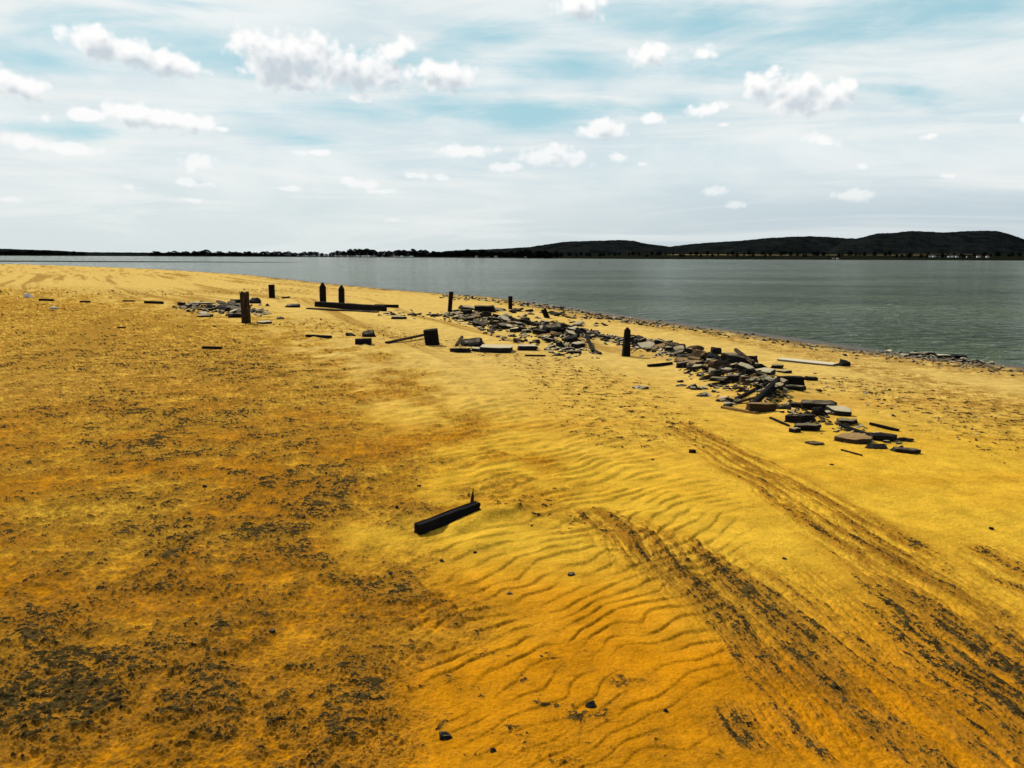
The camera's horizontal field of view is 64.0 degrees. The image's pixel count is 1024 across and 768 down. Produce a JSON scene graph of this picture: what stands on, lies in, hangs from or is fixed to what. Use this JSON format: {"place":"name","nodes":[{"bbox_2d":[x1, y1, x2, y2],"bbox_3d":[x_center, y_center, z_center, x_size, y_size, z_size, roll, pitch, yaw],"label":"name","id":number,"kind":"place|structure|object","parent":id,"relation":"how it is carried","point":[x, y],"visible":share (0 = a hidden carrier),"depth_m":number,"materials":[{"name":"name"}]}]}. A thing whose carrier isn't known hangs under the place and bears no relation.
{"place":"outdoors","nodes":[
{"label":"outdoors","id":0,"kind":"place"},
{"bbox_2d":[0,249,267,255],"bbox_3d":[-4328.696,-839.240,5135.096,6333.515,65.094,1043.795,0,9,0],"label":"hills","id":1,"kind":"structure","parent":0,"point":[110,253],"depth_m":4887.69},
{"bbox_2d":[0,264,1023,767],"bbox_3d":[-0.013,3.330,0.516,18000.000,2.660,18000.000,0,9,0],"label":"beach","id":2,"kind":"structure","parent":0,"point":[152,590],"depth_m":6.16,"materials":[{"name":"sand"}]},
{"bbox_2d":[144,301,163,303],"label":"plank","id":3,"kind":"object","parent":2,"relation":"on","point":[154,302],"visible":0.88,"depth_m":37.33,"materials":[{"name":"black wood"}]},
{"bbox_2d":[202,346,221,348],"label":"plank","id":4,"kind":"object","parent":2,"relation":"on","point":[210,347],"visible":0.99,"depth_m":19.38,"materials":[{"name":"black wood"}]},
{"bbox_2d":[228,313,240,317],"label":"stone","id":5,"kind":"object","parent":2,"relation":"on","point":[235,315],"visible":0.59,"depth_m":29.00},
{"bbox_2d":[240,291,250,322],"bbox_3d":[-8.637,-2.365,26.547,0.266,1.284,0.260,-8,12,-37],"label":"wooden post","id":6,"kind":"object","parent":2,"relation":"on","point":[245,308],"visible":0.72,"depth_m":26.44,"materials":[{"name":"brown wood"}]},
{"bbox_2d":[249,297,260,303],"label":"stone","id":7,"kind":"object","parent":2,"relation":"on","point":[252,300],"visible":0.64,"depth_m":37.58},
{"bbox_2d":[256,320,271,323],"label":"stone","id":8,"kind":"object","parent":2,"relation":"on","point":[264,322],"visible":0.99,"depth_m":26.19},
{"bbox_2d":[268,285,274,297],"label":"wooden post","id":9,"kind":"object","parent":2,"relation":"on","point":[271,288],"visible":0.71,"depth_m":42.40,"materials":[{"name":"black wood"}]},
{"bbox_2d":[285,303,299,307],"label":"stone","id":10,"kind":"object","parent":2,"relation":"on","point":[297,305],"visible":0.76,"depth_m":34.89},
{"bbox_2d":[306,334,332,338],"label":"plank","id":11,"kind":"object","parent":2,"relation":"on","point":[321,336],"visible":0.87,"depth_m":21.88,"materials":[{"name":"black wood"}]},
{"bbox_2d":[319,282,325,301],"bbox_3d":[-8.929,-4.185,38.656,0.310,1.207,0.311,-1,9,-6],"label":"wooden post","id":12,"kind":"object","parent":2,"relation":"on","point":[322,287],"visible":0.72,"depth_m":38.51,"materials":[{"name":"black wood"}]},
{"bbox_2d":[338,285,344,302],"bbox_3d":[-7.949,-4.057,38.200,0.261,1.108,0.265,1,9,4],"label":"wooden post","id":13,"kind":"object","parent":2,"relation":"on","point":[341,295],"visible":0.7,"depth_m":38.09,"materials":[{"name":"black wood"}]},
{"bbox_2d":[306,308,378,312],"bbox_3d":[-6.861,-2.973,32.973,3.906,0.062,0.214,6,11,33],"label":"plank","id":14,"kind":"object","parent":2,"relation":"on","point":[343,310],"visible":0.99,"depth_m":32.88,"materials":[{"name":"brown wood"}]},
{"bbox_2d":[314,301,386,310],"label":"timber beam","id":15,"kind":"structure","parent":2,"relation":"on","point":[352,306],"depth_m":33.93,"materials":[{"name":"black wood"}]},
{"bbox_2d":[355,338,371,344],"bbox_3d":[-3.680,-1.042,20.281,0.389,0.181,0.231,-1,9,-2],"label":"timber block","id":16,"kind":"object","parent":2,"relation":"on","point":[360,341],"depth_m":20.18,"materials":[{"name":"black wood"}]},
{"bbox_2d":[361,330,375,336],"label":"stone","id":17,"kind":"object","parent":2,"relation":"on","point":[369,333],"visible":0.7,"depth_m":22.29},
{"bbox_2d":[374,304,398,307],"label":"plank","id":18,"kind":"object","parent":2,"relation":"on","point":[392,306],"visible":0.62,"depth_m":35.15,"materials":[{"name":"black wood"}]},
{"bbox_2d":[391,316,406,318],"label":"stone","id":19,"kind":"object","parent":2,"relation":"on","point":[398,317],"visible":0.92,"depth_m":28.48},
{"bbox_2d":[385,334,423,343],"bbox_3d":[-2.758,-1.177,21.261,0.107,0.064,1.808,4,11,24],"label":"plank","id":20,"kind":"object","parent":2,"relation":"on","point":[405,338],"visible":0.98,"depth_m":21.12,"materials":[{"name":"brown wood"}]},
{"bbox_2d":[423,328,439,344],"bbox_3d":[-1.992,-1.119,20.311,0.360,0.474,0.220,-8,16,-5],"label":"timber block","id":21,"kind":"object","parent":2,"relation":"on","point":[431,336],"depth_m":20.20,"materials":[{"name":"black wood"}]},
{"bbox_2d":[439,730,451,740],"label":"stone","id":22,"kind":"object","parent":2,"relation":"on","point":[445,735],"visible":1,"depth_m":3.69,"materials":[{"name":"stone"}]},
{"bbox_2d":[414,500,481,534],"bbox_3d":[-0.517,1.109,6.700,0.080,0.146,0.720,8,13,40],"label":"timber log","id":23,"kind":"object","parent":2,"relation":"on","point":[440,520],"visible":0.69,"depth_m":6.63,"materials":[{"name":"black wood"}]},
{"bbox_2d":[447,291,452,311],"bbox_3d":[-2.444,-3.121,32.389,0.170,1.073,0.173,4,8,-11],"label":"wooden post","id":24,"kind":"object","parent":2,"relation":"on","point":[450,300],"visible":0.72,"depth_m":32.30,"materials":[{"name":"black wood"}]},
{"bbox_2d":[450,348,470,352],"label":"stone","id":25,"kind":"object","parent":2,"relation":"on","point":[462,350],"visible":0.94,"depth_m":18.64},
{"bbox_2d":[458,305,474,309],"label":"broken stone","id":26,"kind":"object","parent":2,"relation":"on","point":[466,307],"visible":0.55,"depth_m":34.12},
{"bbox_2d":[459,337,485,346],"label":"stone","id":27,"kind":"object","parent":2,"relation":"on","point":[474,342],"visible":0.69,"depth_m":20.09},
{"bbox_2d":[471,347,479,351],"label":"stone","id":28,"kind":"object","parent":2,"relation":"on","point":[475,349],"visible":0.6,"depth_m":18.88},
{"bbox_2d":[471,319,485,325],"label":"broken stone","id":29,"kind":"object","parent":2,"relation":"on","point":[474,322],"visible":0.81,"depth_m":25.25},
{"bbox_2d":[474,305,494,311],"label":"stone","id":30,"kind":"object","parent":2,"relation":"on","point":[482,308],"visible":0.83,"depth_m":32.81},
{"bbox_2d":[480,344,512,352],"bbox_3d":[-0.368,-0.809,19.050,0.773,0.170,0.729,1,9,4],"label":"stone","id":31,"kind":"object","parent":2,"relation":"on","point":[494,348],"visible":0.89,"depth_m":18.73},
{"bbox_2d":[498,316,512,321],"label":"broken stone","id":32,"kind":"object","parent":2,"relation":"on","point":[504,318],"visible":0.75,"depth_m":25.96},
{"bbox_2d":[504,323,513,328],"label":"broken stone","id":33,"kind":"object","parent":2,"relation":"on","point":[509,326],"visible":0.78,"depth_m":23.87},
{"bbox_2d":[497,323,506,328],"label":"broken stone","id":34,"kind":"object","parent":33,"relation":"on","point":[502,325],"visible":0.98,"depth_m":23.89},
{"bbox_2d":[508,296,512,308],"bbox_3d":[-0.069,-3.341,34.938,0.178,0.811,0.177,0,9,-4],"label":"wooden post","id":35,"kind":"object","parent":2,"relation":"on","point":[510,298],"visible":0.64,"depth_m":34.85,"materials":[{"name":"black wood"}]},
{"bbox_2d":[515,319,531,323],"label":"broken stone","id":36,"kind":"object","parent":2,"relation":"on","point":[524,321],"visible":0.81,"depth_m":25.24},
{"bbox_2d":[517,344,537,350],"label":"stone","id":37,"kind":"object","parent":2,"relation":"on","point":[532,347],"visible":0.91,"depth_m":19.29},
{"bbox_2d":[532,329,545,333],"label":"broken stone","id":38,"kind":"object","parent":2,"relation":"on","point":[538,331],"visible":0.92,"depth_m":22.04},
{"bbox_2d":[541,308,549,317],"bbox_3d":[1.234,-2.532,29.874,0.194,0.462,0.197,-25,12,-5],"label":"timber stub","id":39,"kind":"object","parent":2,"relation":"on","point":[545,313],"visible":0.81,"depth_m":29.79,"materials":[{"name":"black wood"}]},
{"bbox_2d":[541,322,565,332],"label":"stone","id":40,"kind":"object","parent":2,"relation":"on","point":[550,327],"visible":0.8,"depth_m":22.63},
{"bbox_2d":[563,335,577,341],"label":"broken stone","id":41,"kind":"object","parent":2,"relation":"on","point":[570,338],"visible":1,"depth_m":20.81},
{"bbox_2d":[571,342,585,347],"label":"stone","id":42,"kind":"object","parent":2,"relation":"on","point":[579,344],"visible":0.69,"depth_m":20.05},
{"bbox_2d":[585,334,594,351],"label":"plank","id":43,"kind":"object","parent":2,"relation":"on","point":[592,349],"visible":0.95,"depth_m":19.91,"materials":[{"name":"black wood"}]},
{"bbox_2d":[585,700,596,708],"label":"stone","id":44,"kind":"object","parent":2,"relation":"on","point":[591,704],"visible":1,"depth_m":3.95,"materials":[{"name":"stone"}]},
{"bbox_2d":[172,295,1023,462],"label":"rubble chips","id":45,"kind":"object","parent":2,"relation":"on","point":[522,334],"visible":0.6,"depth_m":21.16,"materials":[{"name":"stone"}]},
{"bbox_2d":[726,374,740,379],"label":"broken stone","id":46,"kind":"object","parent":45,"relation":"on","point":[732,376],"visible":0.81,"depth_m":13.87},
{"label":"broken stone","id":47,"kind":"object","parent":45,"relation":"on","visible":0},
{"bbox_2d":[487,317,500,320],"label":"broken stone","id":48,"kind":"object","parent":47,"relation":"on","point":[493,319],"visible":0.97,"depth_m":25.86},
{"bbox_2d":[621,327,630,356],"bbox_3d":[2.549,-0.816,18.253,0.198,0.902,0.192,0,10,-8],"label":"wooden post","id":49,"kind":"object","parent":2,"relation":"on","point":[626,343],"visible":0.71,"depth_m":18.17,"materials":[{"name":"black wood"}]},
{"bbox_2d":[632,385,648,388],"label":"stone","id":50,"kind":"object","parent":2,"relation":"on","point":[640,387],"visible":0.99,"depth_m":13.80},
{"bbox_2d":[635,341,654,348],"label":"broken stone","id":51,"kind":"object","parent":2,"relation":"on","point":[642,345],"visible":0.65,"depth_m":19.23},
{"bbox_2d":[653,343,665,348],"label":"broken stone","id":52,"kind":"object","parent":2,"relation":"on","point":[657,345],"visible":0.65,"depth_m":18.95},
{"bbox_2d":[647,362,672,366],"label":"plank","id":53,"kind":"object","parent":2,"relation":"on","point":[659,364],"visible":1,"depth_m":16.51,"materials":[{"name":"black wood"}]},
{"bbox_2d":[669,349,683,356],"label":"broken stone","id":54,"kind":"object","parent":2,"relation":"on","point":[677,352],"visible":0.89,"depth_m":17.48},
{"bbox_2d":[672,345,683,351],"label":"broken stone","id":55,"kind":"object","parent":2,"relation":"on","point":[676,348],"visible":0.73,"depth_m":17.87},
{"bbox_2d":[676,360,693,367],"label":"broken stone","id":56,"kind":"object","parent":2,"relation":"on","point":[681,364],"visible":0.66,"depth_m":16.03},
{"bbox_2d":[686,356,702,360],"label":"broken stone","id":57,"kind":"object","parent":2,"relation":"on","point":[693,358],"visible":0.73,"depth_m":16.31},
{"bbox_2d":[691,364,702,369],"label":"broken stone","id":58,"kind":"object","parent":2,"relation":"on","point":[696,366],"visible":1,"depth_m":15.22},
{"bbox_2d":[691,345,703,349],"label":"stone","id":59,"kind":"object","parent":2,"relation":"on","point":[696,347],"visible":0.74,"depth_m":18.11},
{"bbox_2d":[690,350,708,357],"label":"stone","id":60,"kind":"object","parent":2,"relation":"on","point":[700,353],"visible":0.68,"depth_m":16.46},
{"bbox_2d":[707,353,720,359],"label":"broken stone","id":61,"kind":"object","parent":2,"relation":"on","point":[713,355],"visible":0.65,"depth_m":16.05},
{"bbox_2d":[710,347,721,354],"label":"stone","id":62,"kind":"object","parent":2,"relation":"on","point":[716,351],"visible":0.79,"depth_m":17.24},
{"bbox_2d":[710,370,721,376],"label":"broken stone","id":63,"kind":"object","parent":2,"relation":"on","point":[714,371],"visible":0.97,"depth_m":14.49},
{"bbox_2d":[708,360,724,368],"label":"stone","id":64,"kind":"object","parent":2,"relation":"on","point":[714,364],"visible":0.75,"depth_m":15.06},
{"bbox_2d":[710,377,729,381],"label":"broken stone","id":65,"kind":"object","parent":2,"relation":"on","point":[720,379],"visible":1,"depth_m":13.89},
{"bbox_2d":[703,368,737,378],"bbox_3d":[3.696,-0.190,14.528,0.683,0.049,0.072,-13,13,-19],"label":"plank","id":66,"kind":"object","parent":2,"relation":"on","point":[720,373],"visible":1,"depth_m":14.50,"materials":[{"name":"brown wood"}]},
{"bbox_2d":[720,353,748,364],"bbox_3d":[4.204,-0.442,15.489,0.539,0.258,0.335,18,-1,11],"label":"stone","id":67,"kind":"object","parent":2,"relation":"on","point":[728,358],"visible":0.54,"depth_m":15.39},
{"bbox_2d":[721,406,757,413],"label":"plank","id":68,"kind":"object","parent":2,"relation":"on","point":[739,409],"visible":1,"depth_m":11.65,"materials":[{"name":"beige wood"}]},
{"bbox_2d":[734,362,753,370],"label":"broken stone","id":69,"kind":"object","parent":2,"relation":"on","point":[742,366],"visible":0.77,"depth_m":14.62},
{"bbox_2d":[739,376,748,381],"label":"broken stone","id":70,"kind":"object","parent":2,"relation":"on","point":[742,378],"visible":0.86,"depth_m":13.54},
{"bbox_2d":[734,348,754,364],"bbox_3d":[4.528,-0.549,15.988,0.066,0.069,1.637,1,11,4],"label":"plank","id":71,"kind":"object","parent":2,"relation":"on","point":[742,354],"visible":0.93,"depth_m":15.85,"materials":[{"name":"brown wood"}]},
{"bbox_2d":[733,396,755,403],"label":"plank","id":72,"kind":"object","parent":2,"relation":"on","point":[744,400],"visible":0.72,"depth_m":12.43,"materials":[{"name":"brown wood"}]},
{"bbox_2d":[740,369,755,374],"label":"broken stone","id":73,"kind":"object","parent":2,"relation":"on","point":[749,371],"visible":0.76,"depth_m":14.26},
{"bbox_2d":[734,381,769,398],"bbox_3d":[3.799,0.106,12.933,0.929,0.044,0.065,-21,20,-38],"label":"plank","id":74,"kind":"object","parent":2,"relation":"on","point":[750,391],"visible":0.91,"depth_m":12.87,"materials":[{"name":"black wood"}]},
{"bbox_2d":[745,377,760,383],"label":"broken stone","id":75,"kind":"object","parent":2,"relation":"on","point":[751,380],"visible":1,"depth_m":13.46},
{"bbox_2d":[754,364,766,368],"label":"stone","id":76,"kind":"object","parent":2,"relation":"on","point":[757,366],"visible":0.6,"depth_m":15.66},
{"bbox_2d":[745,402,776,412],"bbox_3d":[3.514,0.343,11.579,0.416,0.172,0.165,-1,9,-6],"label":"stone","id":77,"kind":"object","parent":2,"relation":"on","point":[759,407],"visible":0.78,"depth_m":11.50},
{"bbox_2d":[756,374,769,383],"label":"broken stone","id":78,"kind":"object","parent":2,"relation":"on","point":[763,377],"visible":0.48,"depth_m":13.59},
{"bbox_2d":[751,378,780,401],"bbox_3d":[3.834,0.137,12.436,0.093,0.083,1.361,6,20,33],"label":"plank","id":79,"kind":"object","parent":2,"relation":"on","point":[763,393],"visible":0.84,"depth_m":12.43,"materials":[{"name":"black wood"}]},
{"bbox_2d":[757,368,775,374],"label":"stone","id":80,"kind":"object","parent":2,"relation":"on","point":[768,371],"visible":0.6,"depth_m":14.89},
{"bbox_2d":[770,364,783,368],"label":"stone","id":81,"kind":"object","parent":2,"relation":"on","point":[778,366],"visible":0.92,"depth_m":16.30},
{"bbox_2d":[769,417,789,425],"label":"plank","id":82,"kind":"object","parent":2,"relation":"on","point":[779,421],"visible":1,"depth_m":10.79,"materials":[{"name":"black wood"}]},
{"bbox_2d":[776,404,790,408],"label":"stone","id":83,"kind":"object","parent":2,"relation":"on","point":[783,406],"visible":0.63,"depth_m":11.81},
{"bbox_2d":[775,370,791,372],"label":"stone","id":84,"kind":"object","parent":2,"relation":"on","point":[785,371],"visible":0.81,"depth_m":15.61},
{"bbox_2d":[777,376,804,385],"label":"stone","id":85,"kind":"object","parent":2,"relation":"on","point":[797,380],"visible":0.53,"depth_m":13.54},
{"bbox_2d":[784,384,805,390],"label":"stone","id":86,"kind":"object","parent":2,"relation":"on","point":[795,387],"visible":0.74,"depth_m":12.90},
{"bbox_2d":[789,401,800,407],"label":"stone","id":87,"kind":"object","parent":2,"relation":"on","point":[794,404],"visible":0.28,"depth_m":12.04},
{"bbox_2d":[789,427,800,432],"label":"stone","id":88,"kind":"object","parent":2,"relation":"on","point":[795,430],"visible":1,"depth_m":10.22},
{"bbox_2d":[784,414,815,422],"bbox_3d":[3.820,0.456,10.839,0.373,0.125,0.252,-4,10,-25],"label":"stone","id":89,"kind":"object","parent":2,"relation":"on","point":[796,418],"visible":0.9,"depth_m":10.77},
{"bbox_2d":[793,423,821,430],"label":"stone","id":90,"kind":"object","parent":2,"relation":"on","point":[809,427],"visible":0.84,"depth_m":10.34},
{"bbox_2d":[777,358,838,365],"bbox_3d":[6.237,-0.469,17.296,1.205,0.049,0.351,9,13,42],"label":"plank","id":91,"kind":"object","parent":2,"relation":"on","point":[808,361],"visible":1,"depth_m":17.19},
{"bbox_2d":[805,376,817,380],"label":"stone","id":92,"kind":"object","parent":2,"relation":"on","point":[809,378],"visible":0.89,"depth_m":14.70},
{"bbox_2d":[804,441,824,445],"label":"stone","id":93,"kind":"object","parent":2,"relation":"on","point":[815,443],"visible":1,"depth_m":9.54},
{"bbox_2d":[801,400,837,409],"bbox_3d":[4.437,0.325,11.856,0.503,0.148,0.268,2,14,14],"label":"stone","id":94,"kind":"object","parent":2,"relation":"on","point":[809,404],"visible":0.69,"depth_m":11.79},
{"bbox_2d":[811,407,828,415],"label":"stone","id":95,"kind":"object","parent":2,"relation":"on","point":[820,411],"visible":0.94,"depth_m":11.10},
{"bbox_2d":[825,406,850,416],"bbox_3d":[4.501,0.387,11.229,0.366,0.131,0.346,-1,13,-10],"label":"stone","id":96,"kind":"object","parent":2,"relation":"on","point":[838,410],"visible":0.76,"depth_m":11.16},
{"bbox_2d":[838,359,850,365],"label":"stone","id":97,"kind":"object","parent":2,"relation":"on","point":[842,362],"visible":0.7,"depth_m":16.85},
{"bbox_2d":[837,418,856,424],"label":"stone","id":98,"kind":"object","parent":2,"relation":"on","point":[850,421],"visible":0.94,"depth_m":10.61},
{"bbox_2d":[839,424,867,434],"bbox_3d":[4.306,0.578,10.303,0.058,0.043,0.542,-2,11,-15],"label":"plank","id":99,"kind":"object","parent":2,"relation":"on","point":[851,428],"visible":0.81,"depth_m":10.30,"materials":[{"name":"black wood"}]},
{"bbox_2d":[834,433,873,443],"bbox_3d":[4.068,0.649,9.742,0.348,0.095,0.383,-8,12,-44],"label":"stone","id":100,"kind":"object","parent":2,"relation":"on","point":[855,438],"visible":0.99,"depth_m":9.66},
{"bbox_2d":[864,443,887,448],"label":"stone","id":101,"kind":"object","parent":2,"relation":"on","point":[876,446],"visible":1,"depth_m":9.36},
{"bbox_2d":[867,432,897,441],"bbox_3d":[4.447,0.641,9.874,0.391,0.103,0.212,1,9,3],"label":"stone","id":102,"kind":"object","parent":2,"relation":"on","point":[879,436],"visible":0.75,"depth_m":9.80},
{"bbox_2d":[869,422,899,430],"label":"plank","id":103,"kind":"object","parent":2,"relation":"on","point":[884,426],"visible":1,"depth_m":10.51,"materials":[{"name":"black wood"}]},
{"bbox_2d":[897,437,913,441],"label":"stone","id":104,"kind":"object","parent":2,"relation":"on","point":[904,439],"visible":1,"depth_m":9.82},
{"bbox_2d":[891,447,921,453],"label":"stone","id":105,"kind":"object","parent":2,"relation":"on","point":[906,450],"visible":1,"depth_m":9.19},
{"bbox_2d":[936,354,950,357],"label":"stone","id":106,"kind":"object","parent":2,"relation":"on","point":[943,355],"visible":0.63,"depth_m":19.16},
{"bbox_2d":[951,354,966,358],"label":"stone","id":107,"kind":"object","parent":2,"relation":"on","point":[956,356],"visible":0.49,"depth_m":19.31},
{"bbox_2d":[0,256,1023,365],"bbox_3d":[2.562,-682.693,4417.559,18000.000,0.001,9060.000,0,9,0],"label":"lake water","id":108,"kind":"structure","parent":0,"point":[972,309],"depth_m":64.86,"materials":[{"name":"liquid"}]},
{"bbox_2d":[0,261,303,262],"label":"mud bar","id":109,"kind":"object","parent":108,"relation":"in","point":[131,261],"visible":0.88,"depth_m":300.17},
{"bbox_2d":[0,252,1023,260],"bbox_3d":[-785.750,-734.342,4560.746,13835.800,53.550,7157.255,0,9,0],"label":"shore","id":110,"kind":"structure","parent":0,"point":[868,256],"depth_m":1580.45,"materials":[{"name":"plant"}]},
{"bbox_2d":[0,0,1023,255],"label":"sky","id":111,"kind":"structure","parent":0,"point":[294,126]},
{"bbox_2d":[412,240,684,256],"bbox_3d":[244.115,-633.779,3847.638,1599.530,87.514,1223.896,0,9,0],"label":"hills","id":112,"kind":"structure","parent":0,"point":[554,247],"depth_m":3632.10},
{"bbox_2d":[557,247,680,254],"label":"hills","id":113,"kind":"structure","parent":0,"point":[607,250],"depth_m":2916.88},
{"bbox_2d":[671,236,853,251],"bbox_3d":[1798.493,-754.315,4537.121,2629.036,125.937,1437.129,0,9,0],"label":"hills","id":114,"kind":"structure","parent":0,"point":[825,244],"depth_m":4276.52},
{"bbox_2d":[723,241,825,252],"bbox_3d":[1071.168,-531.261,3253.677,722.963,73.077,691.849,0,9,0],"label":"hills","id":115,"kind":"structure","parent":0,"point":[779,246],"depth_m":3097.80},
{"bbox_2d":[826,231,1023,253],"bbox_3d":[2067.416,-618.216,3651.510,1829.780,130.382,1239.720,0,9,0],"label":"hills","id":116,"kind":"structure","parent":0,"point":[959,242],"depth_m":3314.24,"materials":[{"name":"plant"}]},
{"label":"broken stone","id":117,"kind":"object","parent":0,"visible":0},
{"bbox_2d":[774,382,784,388],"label":"broken stone","id":118,"kind":"object","parent":117,"relation":"on","point":[779,385],"visible":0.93,"depth_m":12.64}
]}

